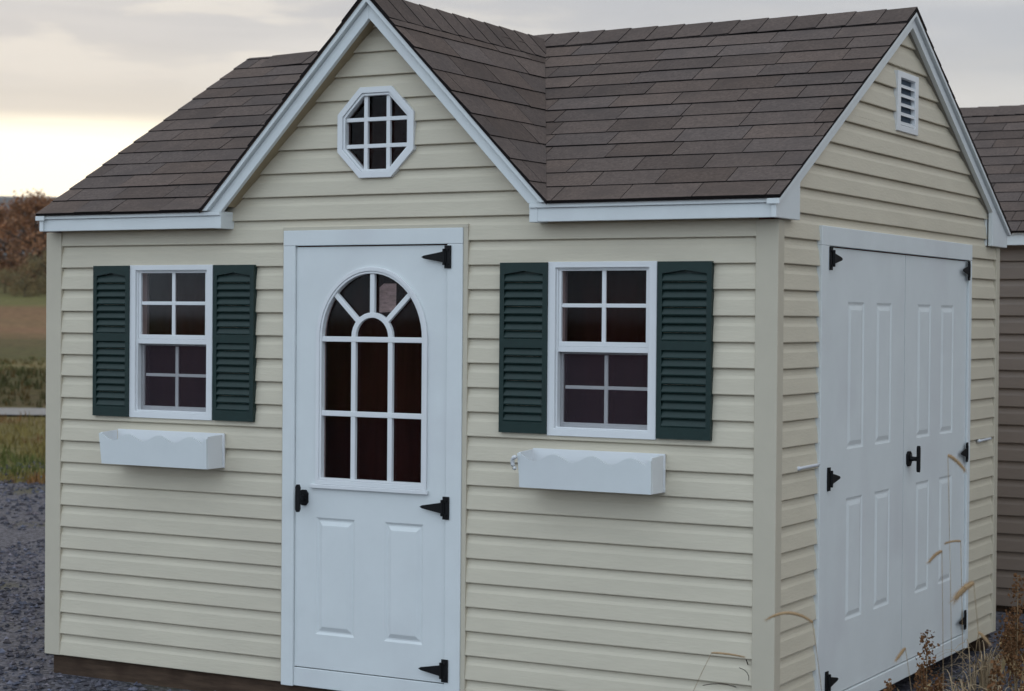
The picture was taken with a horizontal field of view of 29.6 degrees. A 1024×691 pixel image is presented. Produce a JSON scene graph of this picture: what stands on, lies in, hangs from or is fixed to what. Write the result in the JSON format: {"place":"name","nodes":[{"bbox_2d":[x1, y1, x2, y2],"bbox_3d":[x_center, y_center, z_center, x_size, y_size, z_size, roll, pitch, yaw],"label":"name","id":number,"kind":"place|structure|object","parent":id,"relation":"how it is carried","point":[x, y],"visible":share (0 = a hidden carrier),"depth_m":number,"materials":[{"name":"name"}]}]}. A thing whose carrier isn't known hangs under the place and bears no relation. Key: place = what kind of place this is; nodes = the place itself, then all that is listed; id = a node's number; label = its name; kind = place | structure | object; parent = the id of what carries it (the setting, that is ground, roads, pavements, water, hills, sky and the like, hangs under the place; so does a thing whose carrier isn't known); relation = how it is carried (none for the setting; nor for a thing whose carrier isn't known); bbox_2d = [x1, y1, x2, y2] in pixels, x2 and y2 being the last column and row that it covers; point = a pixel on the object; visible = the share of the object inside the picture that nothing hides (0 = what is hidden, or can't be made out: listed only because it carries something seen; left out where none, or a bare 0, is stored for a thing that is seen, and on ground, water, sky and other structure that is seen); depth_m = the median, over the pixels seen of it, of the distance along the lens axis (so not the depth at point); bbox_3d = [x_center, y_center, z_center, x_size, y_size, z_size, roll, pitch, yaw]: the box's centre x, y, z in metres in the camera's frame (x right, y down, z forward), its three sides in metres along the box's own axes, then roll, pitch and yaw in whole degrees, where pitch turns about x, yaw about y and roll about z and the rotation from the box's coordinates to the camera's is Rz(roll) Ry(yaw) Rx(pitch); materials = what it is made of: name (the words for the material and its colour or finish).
{"place":"outdoors","nodes":[
{"label":"outdoors","id":0,"kind":"place"},
{"bbox_2d":[0,272,45,482],"bbox_3d":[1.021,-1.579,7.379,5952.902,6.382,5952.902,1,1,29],"label":"ground","id":1,"kind":"structure","parent":0,"point":[22,326],"depth_m":57.08,"materials":[{"name":"green plant"}]},
{"bbox_2d":[0,206,7,270],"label":"deciduous tree","id":2,"kind":"object","parent":1,"relation":"on","point":[2,213],"visible":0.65,"depth_m":122.51,"materials":[{"name":"brown plant"}]},
{"bbox_2d":[0,266,30,292],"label":"deciduous tree","id":3,"kind":"object","parent":1,"relation":"on","point":[2,269],"visible":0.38,"depth_m":103.88,"materials":[{"name":"green plant"}]},
{"bbox_2d":[0,356,45,483],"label":"grass","id":4,"kind":"structure","parent":1,"relation":"on","point":[12,471],"depth_m":27.18,"materials":[{"name":"green plant"}]},
{"bbox_2d":[0,262,45,296],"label":"deciduous tree","id":5,"kind":"object","parent":1,"relation":"on","point":[23,282],"visible":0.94,"depth_m":99.79,"materials":[{"name":"green plant"}]},
{"bbox_2d":[0,197,45,274],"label":"deciduous tree","id":6,"kind":"object","parent":1,"relation":"on","point":[6,241],"visible":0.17,"depth_m":137.72,"materials":[{"name":"brown plant"}]},
{"bbox_2d":[0,188,54,286],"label":"deciduous tree","id":7,"kind":"object","parent":1,"relation":"on","point":[30,206],"visible":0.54,"depth_m":117.02,"materials":[{"name":"brown plant"}]},
{"bbox_2d":[14,215,51,277],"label":"deciduous tree","id":8,"kind":"object","parent":1,"relation":"on","point":[30,238],"visible":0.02,"depth_m":120.68,"materials":[{"name":"brown plant"}]},
{"bbox_2d":[21,249,46,293],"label":"deciduous tree","id":9,"kind":"object","parent":1,"relation":"on","point":[35,262],"visible":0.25,"depth_m":103.53,"materials":[{"name":"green plant"}]},
{"bbox_2d":[0,408,45,414],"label":"road","id":10,"kind":"structure","parent":0,"point":[17,411],"depth_m":33.49,"materials":[{"name":"grey asphalt"}]},
{"bbox_2d":[0,196,56,258],"bbox_3d":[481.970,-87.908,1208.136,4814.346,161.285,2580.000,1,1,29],"label":"hills","id":11,"kind":"structure","parent":0,"point":[7,198],"depth_m":2147.67,"materials":[{"name":"brown plant"}]},
{"bbox_2d":[0,461,1023,690],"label":"gravel yard","id":12,"kind":"structure","parent":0,"point":[14,535],"depth_m":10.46,"materials":[{"name":"grey gravel"}]},
{"bbox_2d":[35,0,1011,690],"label":"garden shed","id":13,"kind":"structure","parent":12,"relation":"on","point":[399,346],"depth_m":8.34,"materials":[{"name":"beige plastic"}]},
{"bbox_2d":[294,245,450,682],"bbox_3d":[-0.574,0.493,8.357,0.797,1.836,0.222,1,1,29],"label":"entrance door","id":14,"kind":"structure","parent":13,"relation":"in","point":[372,506],"depth_m":8.37,"materials":[{"name":"white paint"}]},
{"bbox_2d":[825,246,904,690],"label":"door","id":15,"kind":"structure","parent":13,"relation":"in","point":[867,308],"depth_m":8.30,"materials":[{"name":"white paint"}]},
{"bbox_2d":[901,255,970,661],"bbox_3d":[2.011,0.508,9.187,0.100,1.844,0.968,1,1,29],"label":"door","id":16,"kind":"structure","parent":13,"relation":"in","point":[935,288],"depth_m":9.16,"materials":[{"name":"white paint"}]},
{"bbox_2d":[703,659,748,686],"bbox_3d":[0.933,1.387,7.733,0.167,0.442,1.070,1,1,17],"label":"twig","id":17,"kind":"object","parent":12,"relation":"on","point":[731,685],"visible":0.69,"depth_m":7.31,"materials":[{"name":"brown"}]},
{"bbox_2d":[883,678,895,690],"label":"dock weed","id":18,"kind":"object","parent":12,"relation":"on","point":[889,686],"visible":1,"depth_m":7.00,"materials":[{"name":"brown plant"}]},
{"bbox_2d":[913,629,946,690],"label":"dock weed","id":19,"kind":"object","parent":12,"relation":"on","point":[922,669],"visible":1,"depth_m":7.39,"materials":[{"name":"brown plant"}]},
{"bbox_2d":[927,669,983,690],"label":"grass tuft","id":20,"kind":"object","parent":12,"relation":"on","point":[957,688],"visible":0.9,"depth_m":8.34,"materials":[{"name":"plant"}]},
{"bbox_2d":[897,627,1023,690],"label":"dead leaves","id":21,"kind":"object","parent":12,"relation":"on","point":[1002,668],"visible":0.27,"depth_m":9.10,"materials":[{"name":"brown plant"}]},
{"bbox_2d":[939,640,1019,690],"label":"grass tuft","id":22,"kind":"object","parent":12,"relation":"on","point":[984,673],"visible":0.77,"depth_m":8.99,"materials":[{"name":"plant"}]},
{"bbox_2d":[971,632,989,686],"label":"foxtail grass","id":23,"kind":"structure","parent":12,"relation":"on","point":[984,637],"depth_m":7.00,"materials":[{"name":"beige plant"}]},
{"bbox_2d":[961,678,1018,690],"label":"grass tuft","id":24,"kind":"object","parent":12,"relation":"on","point":[987,690],"visible":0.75,"depth_m":7.86,"materials":[{"name":"plant"}]},
{"bbox_2d":[960,105,1023,612],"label":"storage shed","id":25,"kind":"structure","parent":12,"relation":"on","point":[997,134],"depth_m":11.38,"materials":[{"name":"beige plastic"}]},
{"bbox_2d":[985,656,1023,690],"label":"dock weed","id":26,"kind":"object","parent":12,"relation":"on","point":[996,670],"visible":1,"depth_m":7.00,"materials":[{"name":"brown plant"}]},
{"bbox_2d":[992,609,1023,673],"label":"dock weed","id":27,"kind":"object","parent":12,"relation":"on","point":[1004,644],"visible":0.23,"depth_m":9.39,"materials":[{"name":"brown plant"}]},
{"bbox_2d":[1001,573,1023,690],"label":"dock weed","id":28,"kind":"object","parent":12,"relation":"on","point":[1013,642],"visible":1,"depth_m":8.40,"materials":[{"name":"brown plant"}]},
{"bbox_2d":[0,0,1023,196],"label":"sky","id":29,"kind":"structure","parent":0,"point":[81,81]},
{"bbox_2d":[693,651,744,690],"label":"foxtail grass","id":30,"kind":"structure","parent":0,"point":[722,653],"depth_m":6.40,"materials":[{"name":"beige plant"}]},
{"bbox_2d":[763,610,821,690],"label":"foxtail grass","id":31,"kind":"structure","parent":0,"point":[790,613],"depth_m":5.60,"materials":[{"name":"beige plant"}]},
{"bbox_2d":[894,647,911,690],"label":"foxtail grass","id":32,"kind":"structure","parent":0,"point":[903,650],"depth_m":6.00,"materials":[{"name":"beige plant"}]},
{"bbox_2d":[925,549,943,690],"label":"foxtail grass","id":33,"kind":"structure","parent":0,"point":[933,556],"depth_m":6.01,"materials":[{"name":"beige plant"}]},
{"bbox_2d":[944,540,962,658],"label":"foxtail grass","id":34,"kind":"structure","parent":0,"point":[957,541],"depth_m":6.21,"materials":[{"name":"beige plant"}]},
{"bbox_2d":[947,454,966,678],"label":"foxtail grass","id":35,"kind":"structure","parent":0,"point":[954,459],"depth_m":5.61,"materials":[{"name":"beige plant"}]},
{"bbox_2d":[948,581,983,690],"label":"foxtail grass","id":36,"kind":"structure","parent":0,"point":[962,591],"depth_m":5.40,"materials":[{"name":"beige plant"}]}
]}

